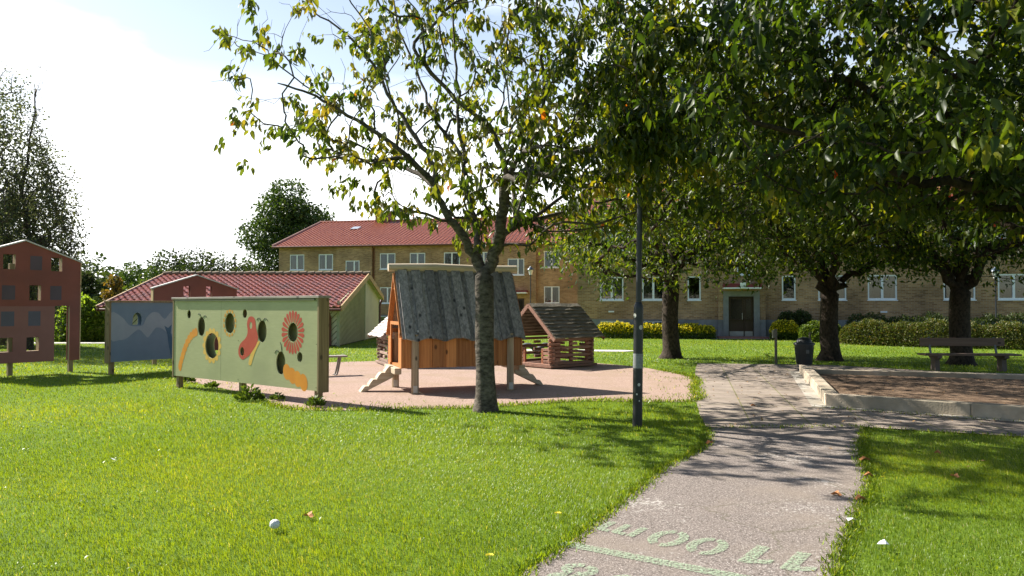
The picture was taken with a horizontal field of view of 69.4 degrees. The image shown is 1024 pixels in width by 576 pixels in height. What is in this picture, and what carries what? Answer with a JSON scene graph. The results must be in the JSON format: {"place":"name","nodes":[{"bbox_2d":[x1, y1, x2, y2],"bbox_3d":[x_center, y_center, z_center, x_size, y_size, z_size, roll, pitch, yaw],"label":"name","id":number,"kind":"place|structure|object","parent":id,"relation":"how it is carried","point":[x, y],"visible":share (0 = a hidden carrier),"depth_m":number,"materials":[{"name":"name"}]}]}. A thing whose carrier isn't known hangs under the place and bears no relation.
{"place":"outdoors","nodes":[
{"label":"outdoors","id":0,"kind":"place"},
{"bbox_2d":[34,342,104,342],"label":"footpath","id":1,"kind":"structure","parent":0,"point":[80,342],"depth_m":33.17,"materials":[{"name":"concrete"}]},
{"bbox_2d":[192,361,694,409],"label":"gravel ground","id":2,"kind":"structure","parent":0,"point":[447,386],"depth_m":15.12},
{"bbox_2d":[171,295,330,399],"bbox_3d":[-4.963,1.147,13.652,4.684,1.975,0.260,-1,-2,37],"label":"painted board","id":3,"kind":"object","parent":2,"relation":"on","point":[260,342],"visible":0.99,"depth_m":13.30,"materials":[{"name":"green wood"}]},
{"bbox_2d":[269,392,284,400],"bbox_3d":[-4.094,1.889,12.857,0.299,0.158,0.251,0,-1,0],"label":"weed","id":4,"kind":"object","parent":2,"relation":"on","point":[275,396],"visible":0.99,"depth_m":12.83,"materials":[{"name":"green plant"}]},
{"bbox_2d":[305,395,326,406],"bbox_3d":[-3.193,1.843,12.049,0.318,0.211,0.283,-1,-2,44],"label":"weed","id":5,"kind":"object","parent":2,"relation":"on","point":[314,401],"visible":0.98,"depth_m":12.01,"materials":[{"name":"green plant"}]},
{"bbox_2d":[329,355,347,374],"bbox_3d":[-4.839,1.849,17.353,1.900,0.495,0.320,1,-2,-25],"label":"backless bench","id":6,"kind":"object","parent":2,"relation":"on","point":[337,364],"visible":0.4,"depth_m":17.60,"materials":[{"name":"grey wood"}]},
{"bbox_2d":[367,317,391,364],"bbox_3d":[-2.883,1.285,20.981,2.122,1.699,1.928,1,-2,-21],"label":"log playhouse","id":7,"kind":"object","parent":2,"relation":"on","point":[379,331],"visible":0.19,"depth_m":20.88,"materials":[{"name":"brown wood"}]},
{"bbox_2d":[359,263,542,393],"bbox_3d":[-1.159,0.814,14.901,3.784,2.603,1.752,1,-1,-20],"label":"playhouse","id":8,"kind":"object","parent":2,"relation":"on","point":[431,318],"visible":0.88,"depth_m":14.41,"materials":[{"name":"orange wood"}]},
{"bbox_2d":[200,361,704,409],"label":"gravel weeds","id":9,"kind":"object","parent":2,"relation":"on","point":[471,402],"visible":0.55,"depth_m":12.98,"materials":[{"name":"green plant"}]},
{"bbox_2d":[521,303,604,367],"bbox_3d":[1.155,1.272,20.458,1.928,1.699,2.119,1,-2,-41],"label":"log playhouse","id":10,"kind":"object","parent":2,"relation":"on","point":[557,323],"visible":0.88,"depth_m":20.10,"materials":[{"name":"brown wood"}]},
{"bbox_2d":[261,368,709,411],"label":"playground border edging","id":11,"kind":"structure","parent":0,"point":[698,380],"depth_m":12.56,"materials":[{"name":"green plant"}]},
{"bbox_2d":[0,334,1023,575],"bbox_3d":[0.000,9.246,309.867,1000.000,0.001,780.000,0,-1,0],"label":"lawn ground","id":12,"kind":"structure","parent":0,"point":[848,346],"depth_m":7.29,"materials":[{"name":"green plant"}]},
{"bbox_2d":[0,196,41,345],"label":"broadleaf tree","id":13,"kind":"object","parent":12,"relation":"on","point":[3,340],"visible":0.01,"depth_m":30.83,"materials":[{"name":"green plant"}]},
{"bbox_2d":[0,22,66,343],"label":"birch tree","id":14,"kind":"object","parent":12,"relation":"on","point":[4,126],"visible":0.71,"depth_m":27.29,"materials":[{"name":"green plant"}]},
{"bbox_2d":[0,240,82,376],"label":"house board","id":15,"kind":"object","parent":12,"relation":"on","point":[23,317],"visible":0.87,"depth_m":17.82,"materials":[{"name":"wood"}]},
{"bbox_2d":[0,52,94,349],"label":"birch tree","id":16,"kind":"object","parent":12,"relation":"on","point":[58,240],"visible":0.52,"depth_m":27.90,"materials":[{"name":"green plant"}]},
{"bbox_2d":[54,292,104,341],"bbox_3d":[-20.392,1.429,34.981,3.017,2.566,2.844,0,-1,0],"label":"laurel bush","id":17,"kind":"object","parent":12,"relation":"on","point":[95,321],"visible":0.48,"depth_m":34.34,"materials":[{"name":"green plant"}]},
{"bbox_2d":[87,296,102,327],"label":"dark bush","id":18,"kind":"object","parent":12,"relation":"on","point":[97,299],"visible":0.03,"depth_m":46.89,"materials":[{"name":"green plant"}]},
{"bbox_2d":[81,270,109,300],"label":"broadleaf tree","id":19,"kind":"object","parent":12,"relation":"on","point":[96,288],"visible":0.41,"depth_m":61.70,"materials":[{"name":"green plant"}]},
{"bbox_2d":[99,273,127,301],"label":"autumn tree","id":20,"kind":"object","parent":12,"relation":"on","point":[107,294],"visible":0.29,"depth_m":51.69,"materials":[{"name":"orange plant"}]},
{"bbox_2d":[108,260,142,288],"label":"broadleaf tree","id":21,"kind":"object","parent":12,"relation":"on","point":[129,279],"visible":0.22,"depth_m":97.29,"materials":[{"name":"green plant"}]},
{"bbox_2d":[122,278,151,291],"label":"broadleaf tree","id":22,"kind":"object","parent":12,"relation":"on","point":[125,287],"visible":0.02,"depth_m":49.65,"materials":[{"name":"green plant"}]},
{"bbox_2d":[104,300,172,374],"bbox_3d":[-8.960,1.294,18.798,0.260,1.935,2.660,-1,-2,35],"label":"painted board","id":23,"kind":"object","parent":12,"relation":"on","point":[148,336],"visible":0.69,"depth_m":18.24,"materials":[{"name":"blue wood"}]},
{"bbox_2d":[138,264,161,281],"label":"broadleaf tree","id":24,"kind":"object","parent":12,"relation":"on","point":[158,271],"visible":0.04,"depth_m":69.18,"materials":[{"name":"green plant"}]},
{"bbox_2d":[52,250,276,297],"bbox_3d":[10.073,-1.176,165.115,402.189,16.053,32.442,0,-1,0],"label":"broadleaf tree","id":25,"kind":"object","parent":12,"relation":"on","point":[103,273],"depth_m":165.04,"materials":[{"name":"green plant"}]},
{"bbox_2d":[139,245,221,280],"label":"broadleaf tree","id":26,"kind":"object","parent":12,"relation":"on","point":[179,264],"visible":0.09,"depth_m":75.37,"materials":[{"name":"plant"}]},
{"bbox_2d":[183,377,195,381],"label":"weed","id":27,"kind":"object","parent":12,"relation":"on","point":[188,379],"visible":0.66,"depth_m":15.87,"materials":[{"name":"green plant"}]},
{"bbox_2d":[150,274,238,364],"bbox_3d":[-9.197,0.968,21.494,2.430,2.717,0.240,1,-2,-40],"label":"house board","id":28,"kind":"object","parent":12,"relation":"on","point":[197,284],"visible":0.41,"depth_m":21.40,"materials":[{"name":"wood"}]},
{"bbox_2d":[204,380,220,387],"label":"weed","id":29,"kind":"object","parent":12,"relation":"on","point":[212,383],"visible":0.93,"depth_m":14.84,"materials":[{"name":"green plant"}]},
{"bbox_2d":[183,248,276,271],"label":"broadleaf tree","id":30,"kind":"object","parent":12,"relation":"on","point":[238,268],"visible":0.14,"depth_m":76.65,"materials":[{"name":"green plant"}]},
{"bbox_2d":[95,271,383,346],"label":"shed","id":31,"kind":"structure","parent":12,"relation":"on","point":[354,310],"depth_m":33.70,"materials":[{"name":"green paint"}]},
{"bbox_2d":[233,383,265,400],"bbox_3d":[-4.558,1.815,12.855,0.579,0.307,0.428,0,-1,0],"label":"weed","id":32,"kind":"object","parent":12,"relation":"on","point":[244,395],"visible":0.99,"depth_m":12.80,"materials":[{"name":"green plant"}]},
{"bbox_2d":[270,519,279,528],"bbox_3d":[-1.728,1.720,5.388,0.074,0.066,0.074,0,-1,0],"label":"paper ball","id":33,"kind":"object","parent":12,"relation":"on","point":[274,523],"visible":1,"depth_m":5.36,"materials":[{"name":"white paper"}]},
{"bbox_2d":[233,177,336,271],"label":"broadleaf tree","id":34,"kind":"object","parent":12,"relation":"on","point":[284,218],"visible":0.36,"depth_m":81.75,"materials":[{"name":"green plant"}]},
{"bbox_2d":[303,511,312,516],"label":"fallen leaf","id":35,"kind":"object","parent":12,"relation":"on","point":[309,514],"visible":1,"depth_m":5.70,"materials":[{"name":"brown plant"}]},
{"bbox_2d":[272,210,577,321],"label":"apartment building","id":36,"kind":"structure","parent":12,"relation":"on","point":[375,248],"depth_m":60.01,"materials":[{"name":"yellow brick"}]},
{"bbox_2d":[289,255,303,270],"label":"window","id":37,"kind":"structure","parent":36,"relation":"in","point":[291,256],"depth_m":61.37,"materials":[{"name":"white paint"}]},
{"bbox_2d":[318,254,332,270],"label":"window","id":38,"kind":"structure","parent":36,"relation":"in","point":[320,257],"depth_m":60.82,"materials":[{"name":"white paint"}]},
{"bbox_2d":[380,287,390,303],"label":"window","id":39,"kind":"structure","parent":36,"relation":"in","point":[381,289],"depth_m":59.76,"materials":[{"name":"white paint"}]},
{"bbox_2d":[379,253,394,269],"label":"window","id":40,"kind":"structure","parent":36,"relation":"in","point":[389,258],"depth_m":59.90,"materials":[{"name":"white paint"}]},
{"bbox_2d":[410,253,424,263],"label":"window","id":41,"kind":"structure","parent":36,"relation":"in","point":[415,257],"depth_m":59.44,"materials":[{"name":"grey glass"}]},
{"bbox_2d":[444,252,459,264],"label":"window","id":42,"kind":"structure","parent":36,"relation":"in","point":[445,254],"depth_m":58.83,"materials":[{"name":"white paint"}]},
{"bbox_2d":[481,252,486,262],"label":"window","id":43,"kind":"structure","parent":36,"relation":"in","point":[484,254],"depth_m":58.27,"materials":[{"name":"white paint"}]},
{"bbox_2d":[508,258,524,275],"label":"window","id":44,"kind":"structure","parent":36,"relation":"in","point":[517,274],"depth_m":57.45,"materials":[{"name":"white paint"}]},
{"bbox_2d":[518,299,523,311],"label":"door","id":45,"kind":"structure","parent":36,"relation":"in","point":[521,301],"depth_m":57.40,"materials":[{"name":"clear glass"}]},
{"bbox_2d":[544,251,558,267],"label":"window","id":46,"kind":"structure","parent":36,"relation":"in","point":[545,252],"depth_m":57.33,"materials":[{"name":"white paint"}]},
{"bbox_2d":[544,286,558,302],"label":"window","id":47,"kind":"structure","parent":36,"relation":"in","point":[545,290],"depth_m":57.24,"materials":[{"name":"white paint"}]},
{"bbox_2d":[0,366,1023,468],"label":"grass","id":48,"kind":"structure","parent":12,"relation":"on","point":[178,396],"depth_m":10.79,"materials":[{"name":"green plant"}]},
{"bbox_2d":[0,338,1023,383],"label":"grass","id":49,"kind":"structure","parent":12,"relation":"on","point":[699,341],"depth_m":23.55,"materials":[{"name":"green plant"}]},
{"bbox_2d":[204,0,821,412],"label":"cherry tree","id":50,"kind":"object","parent":12,"relation":"on","point":[624,156],"visible":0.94,"depth_m":10.97,"materials":[{"name":"green plant"}]},
{"bbox_2d":[527,266,533,302],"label":"street lamp","id":51,"kind":"object","parent":12,"relation":"on","point":[530,269],"visible":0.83,"depth_m":43.97,"materials":[{"name":"metal"}]},
{"bbox_2d":[527,349,632,351],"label":"footpath","id":52,"kind":"structure","parent":12,"relation":"on","point":[598,350],"depth_m":27.19,"materials":[{"name":"grey asphalt"}]},
{"bbox_2d":[632,108,645,426],"bbox_3d":[1.749,-0.283,10.183,0.418,4.465,0.408,1,-1,0],"label":"street lamp","id":53,"kind":"object","parent":12,"relation":"on","point":[637,367],"visible":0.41,"depth_m":10.11,"materials":[{"name":"metal"}]},
{"bbox_2d":[596,321,716,338],"bbox_3d":[7.286,2.153,37.790,6.189,1.053,1.455,0,-1,10],"label":"flowering hedge","id":54,"kind":"object","parent":12,"relation":"on","point":[617,329],"visible":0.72,"depth_m":37.41,"materials":[{"name":"yellow plant"}]},
{"bbox_2d":[536,5,919,358],"bbox_3d":[5.871,-2.575,21.776,10.676,9.670,14.499,0,-1,0],"label":"cherry tree","id":55,"kind":"object","parent":12,"relation":"on","point":[656,262],"visible":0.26,"depth_m":19.85,"materials":[{"name":"green plant"}]},
{"bbox_2d":[772,329,776,363],"bbox_3d":[7.465,1.690,20.998,0.140,1.050,0.108,0,-1,0],"label":"marker post","id":56,"kind":"object","parent":12,"relation":"on","point":[774,333],"visible":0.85,"depth_m":20.98,"materials":[{"name":"grey metal"}]},
{"bbox_2d":[769,319,798,339],"bbox_3d":[13.383,2.072,36.349,1.455,1.113,1.301,0,-1,19],"label":"flowering hedge","id":57,"kind":"object","parent":12,"relation":"on","point":[787,330],"visible":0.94,"depth_m":35.95,"materials":[{"name":"green plant"}]},
{"bbox_2d":[776,308,814,337],"bbox_3d":[14.236,1.814,37.166,1.936,1.634,1.211,0,-1,12],"label":"clipped shrub","id":58,"kind":"object","parent":12,"relation":"on","point":[805,315],"visible":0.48,"depth_m":36.88,"materials":[{"name":"green plant"}]},
{"bbox_2d":[576,177,1023,338],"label":"apartment building","id":59,"kind":"structure","parent":12,"relation":"on","point":[732,311],"depth_m":38.05,"materials":[{"name":"yellow brick"}]},
{"bbox_2d":[599,277,623,300],"bbox_3d":[5.357,0.056,39.736,1.309,1.305,0.270,0,-1,11],"label":"window","id":60,"kind":"structure","parent":59,"relation":"in","point":[620,290],"depth_m":39.79,"materials":[{"name":"white paint"}]},
{"bbox_2d":[642,277,663,300],"bbox_3d":[7.513,0.046,39.317,1.227,1.305,0.270,0,-1,11],"label":"window","id":61,"kind":"structure","parent":59,"relation":"in","point":[647,295],"depth_m":39.41,"materials":[{"name":"white paint"}]},
{"bbox_2d":[687,276,701,300],"bbox_3d":[9.569,0.037,38.861,0.741,1.301,0.160,0,-1,11],"label":"window","id":62,"kind":"structure","parent":59,"relation":"in","point":[699,277],"depth_m":38.82,"materials":[{"name":"white paint"}]},
{"bbox_2d":[729,297,752,335],"bbox_3d":[11.836,1.487,38.237,1.210,2.060,0.111,0,-1,11],"label":"door","id":63,"kind":"structure","parent":59,"relation":"in","point":[740,308],"depth_m":38.24,"materials":[{"name":"brown wood"}]},
{"bbox_2d":[781,276,796,300],"bbox_3d":[14.212,0.014,38.005,0.735,1.305,0.250,0,-1,11],"label":"window","id":64,"kind":"structure","parent":59,"relation":"in","point":[784,286],"depth_m":38.03,"materials":[{"name":"white paint"}]},
{"bbox_2d":[818,275,846,300],"bbox_3d":[16.263,0.004,37.616,1.408,1.305,0.270,0,-1,11],"label":"window","id":65,"kind":"structure","parent":59,"relation":"in","point":[842,293],"depth_m":37.61,"materials":[{"name":"white paint"}]},
{"bbox_2d":[867,275,897,300],"bbox_3d":[18.587,-0.007,37.166,1.425,1.305,0.270,0,-1,11],"label":"window","id":66,"kind":"structure","parent":59,"relation":"in","point":[893,288],"depth_m":37.15,"materials":[{"name":"white paint"}]},
{"bbox_2d":[943,278,976,300],"bbox_3d":[22.042,-0.023,36.484,1.496,1.305,0.250,0,-1,11],"label":"window","id":67,"kind":"structure","parent":59,"relation":"in","point":[945,299],"depth_m":36.48,"materials":[{"name":"white paint"}]},
{"bbox_2d":[997,274,1023,300],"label":"window","id":68,"kind":"structure","parent":59,"relation":"in","point":[1017,284],"depth_m":36.09,"materials":[{"name":"white paint"}]},
{"bbox_2d":[793,337,814,364],"bbox_3d":[8.223,1.770,20.821,0.570,0.782,0.570,0,-1,0],"label":"litter bin","id":69,"kind":"object","parent":12,"relation":"on","point":[804,348],"visible":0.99,"depth_m":20.63,"materials":[{"name":"black plastic"}]},
{"bbox_2d":[597,0,1023,249],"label":"cherry tree","id":70,"kind":"object","parent":12,"relation":"on","point":[987,150],"visible":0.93,"depth_m":9.03,"materials":[{"name":"green plant"}]},
{"bbox_2d":[797,319,841,341],"bbox_3d":[14.239,1.943,33.977,2.170,1.294,1.499,0,-1,0],"label":"light shrub","id":71,"kind":"object","parent":12,"relation":"on","point":[811,326],"visible":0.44,"depth_m":33.88,"materials":[{"name":"green plant"}]},
{"bbox_2d":[662,38,1021,361],"bbox_3d":[9.963,-2.412,22.229,11.449,9.363,11.194,0,-1,0],"label":"cherry tree","id":72,"kind":"object","parent":12,"relation":"on","point":[828,286],"visible":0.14,"depth_m":21.65,"materials":[{"name":"green plant"}]},
{"bbox_2d":[695,363,1023,435],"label":"paved area","id":73,"kind":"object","parent":12,"relation":"on","point":[721,408],"visible":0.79,"depth_m":11.70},
{"bbox_2d":[660,366,1022,466],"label":"leaf litter","id":74,"kind":"object","parent":73,"relation":"on","point":[859,394],"visible":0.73,"depth_m":13.71,"materials":[{"name":"brown plant"}]},
{"bbox_2d":[687,377,1022,437],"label":"paving weeds","id":75,"kind":"object","parent":73,"relation":"on","point":[763,425],"visible":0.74,"depth_m":10.03,"materials":[{"name":"green plant"}]},
{"bbox_2d":[877,539,887,543],"bbox_3d":[2.494,1.707,4.969,0.050,0.030,0.065,1,-2,-40],"label":"paper scrap","id":76,"kind":"object","parent":12,"relation":"on","point":[883,541],"visible":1,"depth_m":4.97,"materials":[{"name":"white paper"}]},
{"bbox_2d":[788,28,1023,365],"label":"cherry tree","id":77,"kind":"object","parent":12,"relation":"on","point":[963,283],"visible":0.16,"depth_m":20.55,"materials":[{"name":"green plant"}]},
{"bbox_2d":[838,317,1023,349],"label":"clipped hedge","id":78,"kind":"object","parent":12,"relation":"on","point":[861,329],"visible":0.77,"depth_m":30.00,"materials":[{"name":"green plant"}]},
{"bbox_2d":[845,311,1023,340],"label":"dark hedge","id":79,"kind":"object","parent":12,"relation":"on","point":[980,320],"visible":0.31,"depth_m":34.38,"materials":[{"name":"green plant"}]},
{"bbox_2d":[917,337,1021,371],"bbox_3d":[11.602,1.701,18.861,2.360,0.864,0.594,0,-1,3],"label":"park bench","id":80,"kind":"object","parent":12,"relation":"on","point":[1001,358],"visible":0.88,"depth_m":19.03,"materials":[{"name":"brown wood"}]},
{"bbox_2d":[991,267,1000,322],"bbox_3d":[21.904,0.770,33.491,0.431,3.502,0.420,0,-1,0],"label":"street lamp","id":81,"kind":"object","parent":12,"relation":"on","point":[995,293],"visible":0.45,"depth_m":33.47,"materials":[{"name":"metal"}]},
{"bbox_2d":[0,0,1023,293],"label":"sky","id":82,"kind":"structure","parent":0,"point":[130,93],"materials":[{"name":"white"}]},
{"bbox_2d":[499,424,885,575],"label":"edge grass","id":83,"kind":"structure","parent":0,"point":[708,431],"depth_m":5.91,"materials":[{"name":"green plant"}]},
{"bbox_2d":[522,427,868,575],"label":"asphalt path","id":84,"kind":"structure","parent":0,"point":[741,492],"depth_m":5.90,"materials":[{"name":"grey asphalt"}]},
{"bbox_2d":[548,563,631,575],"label":"path lettering","id":85,"kind":"object","parent":84,"relation":"on","point":[579,574],"visible":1,"depth_m":4.53,"materials":[{"name":"green"}]},
{"bbox_2d":[561,541,745,575],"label":"painted line","id":86,"kind":"object","parent":84,"relation":"on","point":[647,558],"visible":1,"depth_m":4.75,"materials":[{"name":"green"}]},
{"bbox_2d":[596,521,817,570],"bbox_3d":[1.289,1.757,5.076,1.537,0.001,0.418,-1,-2,33],"label":"path lettering","id":87,"kind":"object","parent":84,"relation":"on","point":[747,558],"visible":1,"depth_m":5.00,"materials":[{"name":"green paint"}]},
{"bbox_2d":[831,490,841,495],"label":"fallen leaf","id":88,"kind":"object","parent":84,"relation":"on","point":[837,492],"visible":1,"depth_m":6.39,"materials":[{"name":"brown plant"}]},
{"bbox_2d":[855,494,865,499],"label":"fallen leaf","id":89,"kind":"object","parent":84,"relation":"on","point":[859,496],"visible":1,"depth_m":6.21,"materials":[{"name":"brown plant"}]},
{"bbox_2d":[806,374,1023,404],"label":"sandbox ground","id":90,"kind":"structure","parent":0,"point":[965,389],"depth_m":14.82,"materials":[{"name":"brown sand"}]},
{"bbox_2d":[789,371,1023,421],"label":"concrete edging","id":91,"kind":"object","parent":90,"relation":"on","point":[812,397],"visible":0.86,"depth_m":12.36,"materials":[{"name":"grey concrete"}]},
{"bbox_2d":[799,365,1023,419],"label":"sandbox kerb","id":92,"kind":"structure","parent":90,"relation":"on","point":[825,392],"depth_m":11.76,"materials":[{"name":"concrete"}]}
]}

